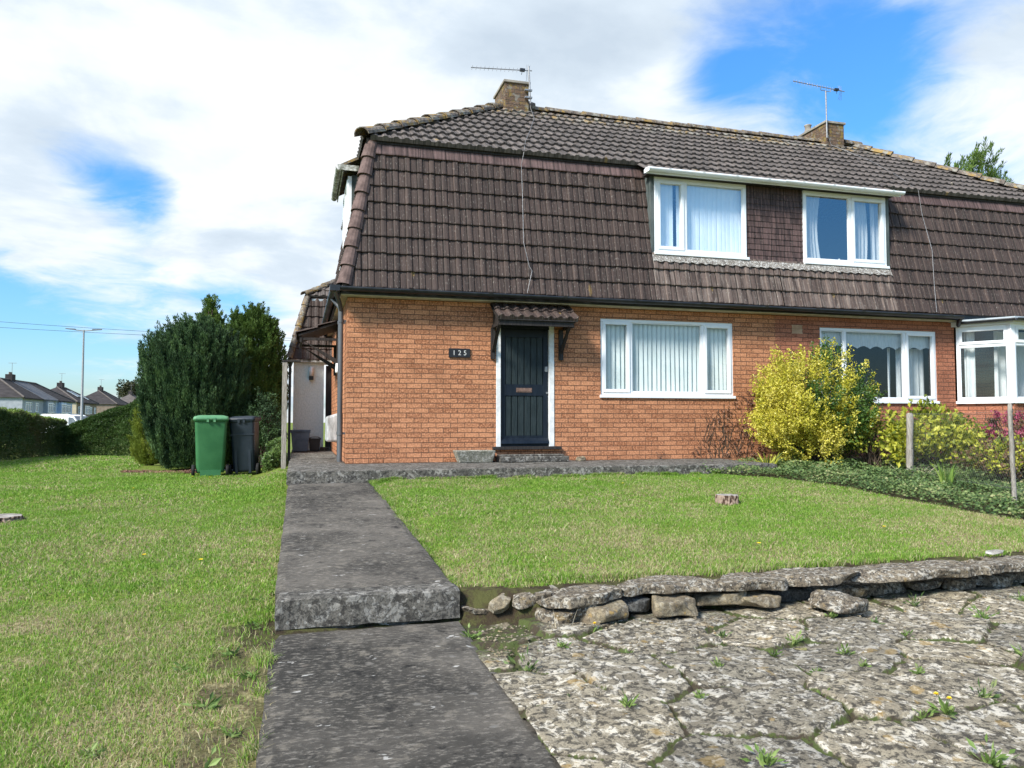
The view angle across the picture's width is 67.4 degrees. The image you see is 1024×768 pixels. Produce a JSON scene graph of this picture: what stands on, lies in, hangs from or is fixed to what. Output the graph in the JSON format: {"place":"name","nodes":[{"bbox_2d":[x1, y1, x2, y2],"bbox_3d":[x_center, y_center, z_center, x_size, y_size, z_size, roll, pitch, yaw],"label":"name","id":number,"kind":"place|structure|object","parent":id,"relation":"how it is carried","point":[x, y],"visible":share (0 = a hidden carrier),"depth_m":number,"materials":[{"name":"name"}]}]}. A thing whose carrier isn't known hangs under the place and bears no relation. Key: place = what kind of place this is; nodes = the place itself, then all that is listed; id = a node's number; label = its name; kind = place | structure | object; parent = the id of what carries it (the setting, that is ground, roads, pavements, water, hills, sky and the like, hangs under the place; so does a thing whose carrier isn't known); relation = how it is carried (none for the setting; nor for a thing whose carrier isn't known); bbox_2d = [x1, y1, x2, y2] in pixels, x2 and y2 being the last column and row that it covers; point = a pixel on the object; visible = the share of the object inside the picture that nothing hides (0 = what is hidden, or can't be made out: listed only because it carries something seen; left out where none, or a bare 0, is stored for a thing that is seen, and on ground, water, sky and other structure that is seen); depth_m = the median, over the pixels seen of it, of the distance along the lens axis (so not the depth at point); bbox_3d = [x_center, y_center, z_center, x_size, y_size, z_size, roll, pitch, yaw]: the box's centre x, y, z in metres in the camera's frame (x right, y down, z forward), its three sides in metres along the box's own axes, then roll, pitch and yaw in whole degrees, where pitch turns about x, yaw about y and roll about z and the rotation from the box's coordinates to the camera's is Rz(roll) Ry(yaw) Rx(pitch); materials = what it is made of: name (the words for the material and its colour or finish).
{"place":"outdoors","nodes":[
{"label":"outdoors","id":0,"kind":"place"},
{"bbox_2d":[0,363,74,414],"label":"semi detached house","id":1,"kind":"structure","parent":0,"point":[33,397],"depth_m":111.92,"materials":[{"name":"white tile"}]},
{"bbox_2d":[25,402,31,411],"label":"window","id":2,"kind":"structure","parent":1,"relation":"in","point":[28,405],"depth_m":107.26,"materials":[{"name":"white glass"}]},
{"bbox_2d":[48,403,53,412],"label":"window","id":3,"kind":"structure","parent":1,"relation":"in","point":[50,405],"depth_m":115.19,"materials":[{"name":"white glass"}]},
{"bbox_2d":[61,404,66,412],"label":"window","id":4,"kind":"structure","parent":1,"relation":"in","point":[64,406],"depth_m":121.87,"materials":[{"name":"white glass"}]},
{"bbox_2d":[50,373,98,416],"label":"semi detached house","id":5,"kind":"structure","parent":0,"point":[89,407],"depth_m":138.20,"materials":[{"name":"grey tile"}]},
{"bbox_2d":[85,379,128,428],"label":"semi detached house","id":6,"kind":"structure","parent":0,"point":[105,400],"depth_m":167.90,"materials":[{"name":"grey tile"}]},
{"bbox_2d":[120,390,136,423],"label":"semi detached house","id":7,"kind":"structure","parent":0,"point":[130,397],"depth_m":199.50,"materials":[{"name":"grey tile"}]},
{"bbox_2d":[285,482,382,505],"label":"path","id":8,"kind":"structure","parent":0,"point":[315,492],"depth_m":8.76,"materials":[{"name":"concrete"}]},
{"bbox_2d":[275,499,450,602],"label":"path","id":9,"kind":"structure","parent":0,"point":[347,544],"depth_m":5.53,"materials":[{"name":"concrete"}]},
{"bbox_2d":[256,621,561,767],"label":"path","id":10,"kind":"structure","parent":0,"point":[434,695],"depth_m":3.12,"materials":[{"name":"concrete"}]},
{"bbox_2d":[0,423,1023,767],"bbox_3d":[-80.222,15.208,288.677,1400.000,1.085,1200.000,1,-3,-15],"label":"ground","id":11,"kind":"structure","parent":0,"point":[478,597],"depth_m":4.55,"materials":[{"name":"green plant"}]},
{"bbox_2d":[0,513,24,522],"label":"tree stump","id":12,"kind":"object","parent":11,"relation":"on","point":[4,518],"visible":0.97,"depth_m":7.45,"materials":[{"name":"beige wood"}]},
{"bbox_2d":[0,407,67,460],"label":"hedge","id":13,"kind":"object","parent":11,"relation":"on","point":[26,433],"visible":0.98,"depth_m":19.23,"materials":[{"name":"green plant"}]},
{"bbox_2d":[42,415,91,437],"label":"van","id":14,"kind":"object","parent":11,"relation":"on","point":[71,418],"visible":0.11,"depth_m":69.04,"materials":[{"name":"white metal"}]},
{"bbox_2d":[65,328,101,419],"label":"street lamp","id":15,"kind":"object","parent":11,"relation":"on","point":[82,390],"visible":0.69,"depth_m":53.94,"materials":[{"name":"grey metal"}]},
{"bbox_2d":[0,322,288,340],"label":"overhead wire","id":16,"kind":"object","parent":15,"relation":"attached to","point":[84,327],"visible":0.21,"depth_m":55.43,"materials":[{"name":"black plastic"}]},
{"bbox_2d":[77,741,106,759],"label":"lawn weed","id":17,"kind":"object","parent":11,"relation":"on","point":[93,747],"visible":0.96,"depth_m":2.74,"materials":[{"name":"green plant"}]},
{"bbox_2d":[49,398,138,455],"bbox_3d":[-11.071,1.103,21.439,4.188,1.907,0.993,-1,-3,17],"label":"hedge","id":18,"kind":"object","parent":11,"relation":"on","point":[112,424],"visible":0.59,"depth_m":21.16,"materials":[{"name":"green plant"}]},
{"bbox_2d":[116,379,138,398],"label":"broadleaf tree","id":19,"kind":"object","parent":11,"relation":"on","point":[126,388],"visible":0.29,"depth_m":214.06,"materials":[{"name":"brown plant"}]},
{"bbox_2d":[126,404,159,465],"bbox_3d":[-7.514,0.987,15.990,0.980,1.518,0.927,-2,-4,38],"label":"conifer","id":20,"kind":"object","parent":11,"relation":"on","point":[141,450],"visible":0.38,"depth_m":15.69,"materials":[{"name":"green plant"}]},
{"bbox_2d":[120,469,195,473],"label":"clippings","id":21,"kind":"object","parent":11,"relation":"on","point":[148,471],"visible":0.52,"depth_m":13.43,"materials":[{"name":"brown plant"}]},
{"bbox_2d":[172,661,195,673],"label":"lawn weed","id":22,"kind":"object","parent":11,"relation":"on","point":[177,663],"visible":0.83,"depth_m":3.56,"materials":[{"name":"green plant"}]},
{"bbox_2d":[134,311,252,469],"bbox_3d":[-6.077,0.130,14.797,2.083,3.115,1.746,1,-3,-15],"label":"conifer","id":23,"kind":"object","parent":11,"relation":"on","point":[187,366],"visible":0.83,"depth_m":14.22,"materials":[{"name":"green plant"}]},
{"bbox_2d":[183,692,222,711],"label":"lawn weed","id":24,"kind":"object","parent":11,"relation":"on","point":[214,701],"visible":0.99,"depth_m":3.17,"materials":[{"name":"green plant"}]},
{"bbox_2d":[191,415,228,475],"bbox_3d":[-5.078,1.037,12.946,0.580,1.020,0.645,1,-3,-21],"label":"wheelie bin","id":25,"kind":"object","parent":11,"relation":"on","point":[210,437],"visible":0.98,"depth_m":12.71,"materials":[{"name":"green plastic"}]},
{"bbox_2d":[193,293,227,327],"bbox_3d":[-6.687,-0.114,16.879,1.779,3.827,1.770,1,-3,-15],"label":"conifer","id":26,"kind":"object","parent":11,"relation":"on","point":[209,303],"visible":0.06,"depth_m":16.86,"materials":[{"name":"green plant"}]},
{"bbox_2d":[204,746,221,767],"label":"lawn weed","id":27,"kind":"object","parent":11,"relation":"on","point":[214,761],"visible":1,"depth_m":2.62,"materials":[{"name":"green plant"}]},
{"bbox_2d":[218,645,240,656],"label":"lawn weed","id":28,"kind":"object","parent":11,"relation":"on","point":[228,652],"visible":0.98,"depth_m":3.81,"materials":[{"name":"green plant"}]},
{"bbox_2d":[214,723,253,737],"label":"lawn weed","id":29,"kind":"object","parent":11,"relation":"on","point":[233,735],"visible":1,"depth_m":2.90,"materials":[{"name":"green plant"}]},
{"bbox_2d":[228,416,260,473],"bbox_3d":[-4.582,1.061,13.238,0.525,1.026,0.535,0,-3,-7],"label":"wheelie bin","id":30,"kind":"object","parent":11,"relation":"on","point":[244,432],"visible":0.94,"depth_m":13.03,"materials":[{"name":"plastic"}]},
{"bbox_2d":[235,667,261,678],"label":"lawn weed","id":31,"kind":"object","parent":11,"relation":"on","point":[246,673],"visible":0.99,"depth_m":3.49,"materials":[{"name":"green plant"}]},
{"bbox_2d":[245,621,260,628],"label":"lawn weed","id":32,"kind":"object","parent":11,"relation":"on","point":[257,624],"visible":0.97,"depth_m":4.21,"materials":[{"name":"green plant"}]},
{"bbox_2d":[221,301,289,464],"bbox_3d":[-5.350,-0.002,15.850,1.586,3.482,1.635,1,-3,-15],"label":"conifer","id":33,"kind":"object","parent":11,"relation":"on","point":[258,327],"visible":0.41,"depth_m":15.56,"materials":[{"name":"green plant"}]},
{"bbox_2d":[229,386,287,467],"bbox_3d":[-4.904,0.854,14.916,1.154,1.645,1.194,1,-3,-15],"label":"dark shrub","id":34,"kind":"object","parent":11,"relation":"on","point":[275,431],"visible":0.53,"depth_m":14.75,"materials":[{"name":"green plant"}]},
{"bbox_2d":[261,436,286,472],"bbox_3d":[-4.255,1.237,13.766,0.401,0.600,2.397,1,-3,-15],"label":"shrub","id":35,"kind":"object","parent":11,"relation":"on","point":[271,456],"visible":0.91,"depth_m":12.83,"materials":[{"name":"green plant"}]},
{"bbox_2d":[281,360,300,468],"bbox_3d":[-3.585,0.499,12.440,0.290,1.765,0.190,1,-3,-15],"label":"gate post","id":36,"kind":"object","parent":11,"relation":"on","point":[284,415],"visible":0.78,"depth_m":12.35,"materials":[{"name":"grey wood"}]},
{"bbox_2d":[286,279,340,450],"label":"rendered outbuilding","id":37,"kind":"structure","parent":11,"relation":"on","point":[308,393],"depth_m":16.67,"materials":[{"name":"paint"}]},
{"bbox_2d":[325,366,331,446],"bbox_3d":[-3.737,0.495,16.866,0.700,1.780,0.050,1,-3,-15],"label":"door","id":38,"kind":"structure","parent":37,"relation":"in","point":[328,369],"depth_m":16.78,"materials":[{"name":"black"}]},
{"bbox_2d":[288,450,344,464],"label":"platform","id":39,"kind":"structure","parent":11,"relation":"on","point":[308,457],"depth_m":13.02,"materials":[{"name":"concrete"}]},
{"bbox_2d":[291,430,310,451],"bbox_3d":[-4.386,1.172,15.916,0.410,0.444,0.336,1,-3,-15],"label":"recycling caddy","id":40,"kind":"object","parent":39,"relation":"on","point":[300,440],"visible":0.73,"depth_m":15.79,"materials":[{"name":"grey plastic"}]},
{"bbox_2d":[309,437,320,450],"bbox_3d":[-4.135,1.252,16.091,0.264,0.301,0.313,1,-3,-15],"label":"recycling caddy","id":41,"kind":"object","parent":39,"relation":"on","point":[314,444],"visible":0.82,"depth_m":16.05,"materials":[{"name":"black plastic"}]},
{"bbox_2d":[274,583,459,630],"bbox_3d":[-0.818,1.267,4.406,1.035,0.173,0.209,1,-3,-15],"label":"path step","id":42,"kind":"object","parent":11,"relation":"on","point":[353,606],"visible":1,"depth_m":4.32,"materials":[{"name":"concrete"}]},
{"bbox_2d":[315,621,421,627],"bbox_3d":[-0.818,1.377,4.406,1.006,0.078,0.175,1,-3,-15],"label":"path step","id":43,"kind":"object","parent":11,"relation":"on","point":[388,623],"visible":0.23,"depth_m":4.35,"materials":[{"name":"concrete"}]},
{"bbox_2d":[488,593,510,613],"bbox_3d":[-0.071,1.273,4.450,0.141,0.102,0.122,1,-3,-15],"label":"loose stone","id":44,"kind":"object","parent":11,"relation":"on","point":[500,603],"visible":1,"depth_m":4.41,"materials":[{"name":"beige stone"}]},
{"bbox_2d":[286,459,776,484],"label":"platform","id":45,"kind":"structure","parent":11,"relation":"on","point":[330,473],"depth_m":10.64,"materials":[{"name":"concrete"}]},
{"bbox_2d":[453,450,495,462],"bbox_3d":[-0.575,1.101,11.684,0.605,0.181,0.295,1,-3,-15],"label":"stone trough","id":46,"kind":"object","parent":45,"relation":"on","point":[472,456],"visible":1,"depth_m":11.57,"materials":[{"name":"stone"}]},
{"bbox_2d":[496,454,568,461],"bbox_3d":[0.315,1.150,11.939,1.105,0.108,0.320,1,-3,-15],"label":"doorstep","id":47,"kind":"object","parent":45,"relation":"on","point":[531,458],"visible":1,"depth_m":11.82,"materials":[{"name":"concrete"}]},
{"bbox_2d":[576,456,585,460],"bbox_3d":[1.090,1.186,12.206,0.164,0.080,0.128,1,-3,-15],"label":"loose stone","id":48,"kind":"object","parent":45,"relation":"on","point":[581,458],"visible":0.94,"depth_m":12.16,"materials":[{"name":"beige stone"}]},
{"bbox_2d":[295,79,787,463],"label":"brick house","id":49,"kind":"structure","parent":11,"relation":"on","point":[636,321],"depth_m":12.40,"materials":[{"name":"brick"}]},
{"bbox_2d":[339,176,351,269],"bbox_3d":[-2.916,-2.759,13.453,0.125,1.330,1.540,1,-3,-15],"label":"side dormer window","id":50,"kind":"structure","parent":49,"relation":"in","point":[347,201],"depth_m":12.79,"materials":[{"name":"white plastic"}]},
{"bbox_2d":[449,348,469,357],"bbox_3d":[-0.813,-0.479,11.876,0.335,0.140,0.022,1,-3,-15],"label":"house number sign","id":51,"kind":"object","parent":49,"relation":"attached to","point":[459,353],"visible":1,"depth_m":11.87,"materials":[{"name":"black metal"}]},
{"bbox_2d":[471,65,533,292],"bbox_3d":[0.180,-3.917,13.655,1.262,5.164,3.112,1,-3,-15],"label":"tv aerial","id":52,"kind":"object","parent":49,"relation":"attached to","point":[529,90],"visible":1,"depth_m":15.18,"materials":[{"name":"grey metal"}]},
{"bbox_2d":[501,329,548,446],"bbox_3d":[0.197,0.060,12.183,0.790,1.860,0.099,1,-3,-15],"label":"front door","id":53,"kind":"structure","parent":49,"relation":"in","point":[524,353],"depth_m":12.20,"materials":[{"name":"blue paint"}]},
{"bbox_2d":[600,318,735,398],"bbox_3d":[2.606,-0.408,12.895,2.480,1.300,0.179,1,-3,-15],"label":"window","id":54,"kind":"structure","parent":49,"relation":"in","point":[640,358],"depth_m":12.94,"materials":[{"name":"white plastic"}]},
{"bbox_2d":[654,176,749,259],"bbox_3d":[3.199,-2.793,13.053,1.775,1.320,0.187,1,-3,-15],"label":"dormer window","id":55,"kind":"structure","parent":49,"relation":"in","point":[711,216],"depth_m":13.12,"materials":[{"name":"white plastic"}]},
{"bbox_2d":[656,391,765,458],"bbox_3d":[3.385,0.696,12.974,2.094,1.222,0.074,1,-3,-15],"label":"dead creeper","id":56,"kind":"object","parent":49,"relation":"attached to","point":[745,436],"visible":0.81,"depth_m":13.07,"materials":[{"name":"brown plant"}]},
{"bbox_2d":[715,494,738,504],"bbox_3d":[2.309,1.238,8.236,0.263,0.112,0.281,1,-3,-15],"label":"tree stump","id":57,"kind":"object","parent":11,"relation":"on","point":[730,499],"visible":0.85,"depth_m":8.14,"materials":[{"name":"beige wood"}]},
{"bbox_2d":[752,452,784,466],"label":"leafy sprig","id":58,"kind":"object","parent":11,"relation":"on","point":[773,461],"visible":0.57,"depth_m":11.81,"materials":[{"name":"yellow plant"}]},
{"bbox_2d":[739,333,887,466],"bbox_3d":[4.930,0.271,12.526,2.425,2.232,1.884,1,-3,-15],"label":"variegated bush","id":59,"kind":"object","parent":11,"relation":"on","point":[790,410],"visible":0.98,"depth_m":12.08,"materials":[{"name":"yellow plant"}]},
{"bbox_2d":[672,120,1023,461],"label":"brick house","id":60,"kind":"structure","parent":11,"relation":"on","point":[870,294],"depth_m":14.36,"materials":[{"name":"tile"}]},
{"bbox_2d":[802,190,889,268],"bbox_3d":[5.973,-2.755,13.843,1.785,1.320,0.225,1,-3,-15],"label":"dormer window","id":61,"kind":"structure","parent":60,"relation":"in","point":[855,204],"depth_m":13.84,"materials":[{"name":"white plastic"}]},
{"bbox_2d":[793,80,936,311],"bbox_3d":[7.262,-4.065,15.670,1.421,5.654,3.190,1,-3,-15],"label":"tv aerial","id":62,"kind":"object","parent":60,"relation":"attached to","point":[834,89],"visible":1,"depth_m":17.15,"materials":[{"name":"grey metal"}]},
{"bbox_2d":[820,327,939,403],"bbox_3d":[6.657,-0.314,14.112,2.580,1.350,0.365,1,-3,-15],"label":"window","id":63,"kind":"structure","parent":60,"relation":"in","point":[909,362],"depth_m":14.20,"materials":[{"name":"white plastic"}]},
{"bbox_2d":[956,324,1012,403],"bbox_3d":[8.730,-0.355,14.199,0.901,1.440,0.305,-2,-4,40],"label":"bay window","id":64,"kind":"structure","parent":60,"relation":"in","point":[969,344],"depth_m":14.35,"materials":[{"name":"white plastic"}]},
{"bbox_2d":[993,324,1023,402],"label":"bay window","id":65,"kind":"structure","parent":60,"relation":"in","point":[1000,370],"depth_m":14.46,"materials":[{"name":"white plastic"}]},
{"bbox_2d":[696,454,1023,517],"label":"ivy groundcover","id":66,"kind":"object","parent":11,"relation":"on","point":[923,484],"visible":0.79,"depth_m":9.96,"materials":[{"name":"green plant"}]},
{"bbox_2d":[843,417,896,468],"bbox_3d":[5.735,0.919,12.243,1.179,0.940,0.861,1,-3,-15],"label":"yellow leaf shrub","id":67,"kind":"object","parent":11,"relation":"on","point":[872,455],"visible":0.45,"depth_m":12.16,"materials":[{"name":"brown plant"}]},
{"bbox_2d":[906,413,913,471],"bbox_3d":[5.841,0.940,11.280,0.126,1.028,0.107,0,-3,7],"label":"fence post","id":68,"kind":"object","parent":11,"relation":"on","point":[909,450],"visible":0.76,"depth_m":11.26,"materials":[{"name":"grey wood"}]},
{"bbox_2d":[867,411,1023,490],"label":"wire netting","id":69,"kind":"object","parent":68,"relation":"attached to","point":[965,445],"visible":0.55,"depth_m":9.29,"materials":[{"name":"grey metal"}]},
{"bbox_2d":[878,394,990,471],"bbox_3d":[6.426,0.772,11.800,2.003,1.228,1.239,1,-3,-15],"label":"yellow leaf shrub","id":70,"kind":"object","parent":11,"relation":"on","point":[895,439],"visible":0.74,"depth_m":11.54,"materials":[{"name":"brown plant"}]},
{"bbox_2d":[930,459,956,489],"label":"iris clump","id":71,"kind":"object","parent":11,"relation":"on","point":[946,478],"visible":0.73,"depth_m":9.65,"materials":[{"name":"green plant"}]},
{"bbox_2d":[944,136,1014,182],"bbox_3d":[18.091,-3.437,29.145,3.864,11.739,2.145,0,-3,4],"label":"broadleaf tree","id":72,"kind":"object","parent":11,"relation":"on","point":[977,160],"visible":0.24,"depth_m":28.91,"materials":[{"name":"green plant"}]},
{"bbox_2d":[950,430,1023,484],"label":"yellow leaf shrub","id":73,"kind":"object","parent":11,"relation":"on","point":[1005,457],"visible":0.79,"depth_m":10.06,"materials":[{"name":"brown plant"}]},
{"bbox_2d":[985,549,1003,554],"bbox_3d":[3.403,1.184,5.419,0.177,0.021,0.091,1,-3,-15],"label":"loose stone","id":74,"kind":"object","parent":11,"relation":"on","point":[994,551],"visible":1,"depth_m":5.39,"materials":[{"name":"white stone"}]},
{"bbox_2d":[976,408,1023,446],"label":"hydrangea","id":75,"kind":"object","parent":11,"relation":"on","point":[1018,423],"visible":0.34,"depth_m":12.17,"materials":[{"name":"pink plant"}]},
{"bbox_2d":[1007,403,1017,506],"bbox_3d":[5.358,0.810,8.212,0.109,1.206,0.057,2,-4,-38],"label":"fence post","id":76,"kind":"object","parent":11,"relation":"on","point":[1011,440],"visible":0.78,"depth_m":8.20,"materials":[{"name":"grey wood"}]},
{"bbox_2d":[0,0,1023,422],"label":"sky","id":77,"kind":"structure","parent":0,"point":[158,157],"materials":[{"name":"white"}]},
{"bbox_2d":[453,582,1023,767],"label":"paving","id":78,"kind":"structure","parent":0,"point":[856,715],"depth_m":3.37,"materials":[{"name":"grey stone"}]},
{"bbox_2d":[462,623,481,638],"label":"weed","id":79,"kind":"object","parent":78,"relation":"on","point":[468,634],"visible":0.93,"depth_m":4.12,"materials":[{"name":"green plant"}]},
{"bbox_2d":[503,646,539,672],"bbox_3d":[0.057,1.292,3.588,0.157,0.136,0.187,1,-3,-15],"label":"weed","id":80,"kind":"object","parent":78,"relation":"on","point":[526,668],"visible":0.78,"depth_m":3.60,"materials":[{"name":"green plant"}]},
{"bbox_2d":[556,638,571,647],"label":"weed","id":81,"kind":"object","parent":78,"relation":"on","point":[561,645],"visible":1,"depth_m":3.92,"materials":[{"name":"green plant"}]},
{"bbox_2d":[617,689,639,706],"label":"weed","id":82,"kind":"object","parent":78,"relation":"on","point":[625,701],"visible":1,"depth_m":3.08,"materials":[{"name":"green plant"}]},
{"bbox_2d":[692,688,708,698],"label":"weed","id":83,"kind":"object","parent":78,"relation":"on","point":[698,695],"visible":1,"depth_m":3.24,"materials":[{"name":"green plant"}]},
{"bbox_2d":[710,657,723,666],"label":"weed","id":84,"kind":"object","parent":78,"relation":"on","point":[717,663],"visible":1,"depth_m":3.58,"materials":[{"name":"green plant"}]},
{"bbox_2d":[714,628,731,637],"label":"weed","id":85,"kind":"object","parent":78,"relation":"on","point":[721,634],"visible":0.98,"depth_m":4.14,"materials":[{"name":"green plant"}]},
{"bbox_2d":[461,555,1023,623],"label":"stone edging","id":86,"kind":"object","parent":78,"relation":"on","point":[676,595],"visible":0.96,"depth_m":4.67,"materials":[{"name":"grey stone"}]},
{"bbox_2d":[472,591,1023,658],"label":"stone crumbs","id":87,"kind":"object","parent":78,"relation":"on","point":[491,649],"visible":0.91,"depth_m":4.26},
{"bbox_2d":[738,743,788,766],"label":"weed","id":88,"kind":"object","parent":78,"relation":"on","point":[766,759],"visible":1,"depth_m":2.60,"materials":[{"name":"green plant"}]},
{"bbox_2d":[785,630,806,645],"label":"weed","id":89,"kind":"object","parent":78,"relation":"on","point":[795,641],"visible":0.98,"depth_m":4.03,"materials":[{"name":"green plant"}]},
{"bbox_2d":[808,589,868,613],"bbox_3d":[1.942,1.304,4.596,0.314,0.118,0.293,2,-4,-41],"label":"loose stone","id":90,"kind":"object","parent":78,"relation":"on","point":[837,602],"visible":1,"depth_m":4.52,"materials":[{"name":"grey stone"}]},
{"bbox_2d":[834,643,855,654],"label":"weed","id":91,"kind":"object","parent":78,"relation":"on","point":[846,652],"visible":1,"depth_m":3.81,"materials":[{"name":"green plant"}]},
{"bbox_2d":[858,658,871,666],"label":"weed","id":92,"kind":"object","parent":78,"relation":"on","point":[865,664],"visible":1,"depth_m":3.61,"materials":[{"name":"green plant"}]},
{"bbox_2d":[903,592,923,608],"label":"weed","id":93,"kind":"object","parent":78,"relation":"on","point":[913,602],"visible":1,"depth_m":4.82,"materials":[{"name":"green plant"}]},
{"bbox_2d":[909,663,924,674],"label":"weed","id":94,"kind":"object","parent":78,"relation":"on","point":[919,670],"visible":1,"depth_m":3.51,"materials":[{"name":"green plant"}]},
{"bbox_2d":[912,707,936,719],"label":"weed","id":95,"kind":"object","parent":78,"relation":"on","point":[924,715],"visible":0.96,"depth_m":3.02,"materials":[{"name":"green plant"}]},
{"bbox_2d":[925,692,956,718],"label":"dandelion","id":96,"kind":"object","parent":78,"relation":"on","point":[945,708],"visible":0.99,"depth_m":3.06,"materials":[{"name":"green plant"}]},
{"bbox_2d":[967,604,1000,618],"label":"weed","id":97,"kind":"object","parent":78,"relation":"on","point":[976,615],"visible":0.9,"depth_m":4.48,"materials":[{"name":"green plant"}]},
{"bbox_2d":[969,678,1001,702],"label":"weed","id":98,"kind":"object","parent":78,"relation":"on","point":[988,694],"visible":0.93,"depth_m":3.25,"materials":[{"name":"green plant"}]},
{"bbox_2d":[966,733,1018,767],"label":"weed","id":99,"kind":"object","parent":78,"relation":"on","point":[992,760],"visible":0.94,"depth_m":2.64,"materials":[{"name":"green plant"}]},
{"bbox_2d":[1010,644,1022,655],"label":"weed","id":100,"kind":"object","parent":78,"relation":"on","point":[1018,652],"visible":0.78,"depth_m":3.84,"materials":[{"name":"green plant"}]},
{"bbox_2d":[1011,590,1023,600],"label":"weed","id":101,"kind":"object","parent":78,"relation":"on","point":[1020,597],"visible":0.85,"depth_m":4.92,"materials":[{"name":"green plant"}]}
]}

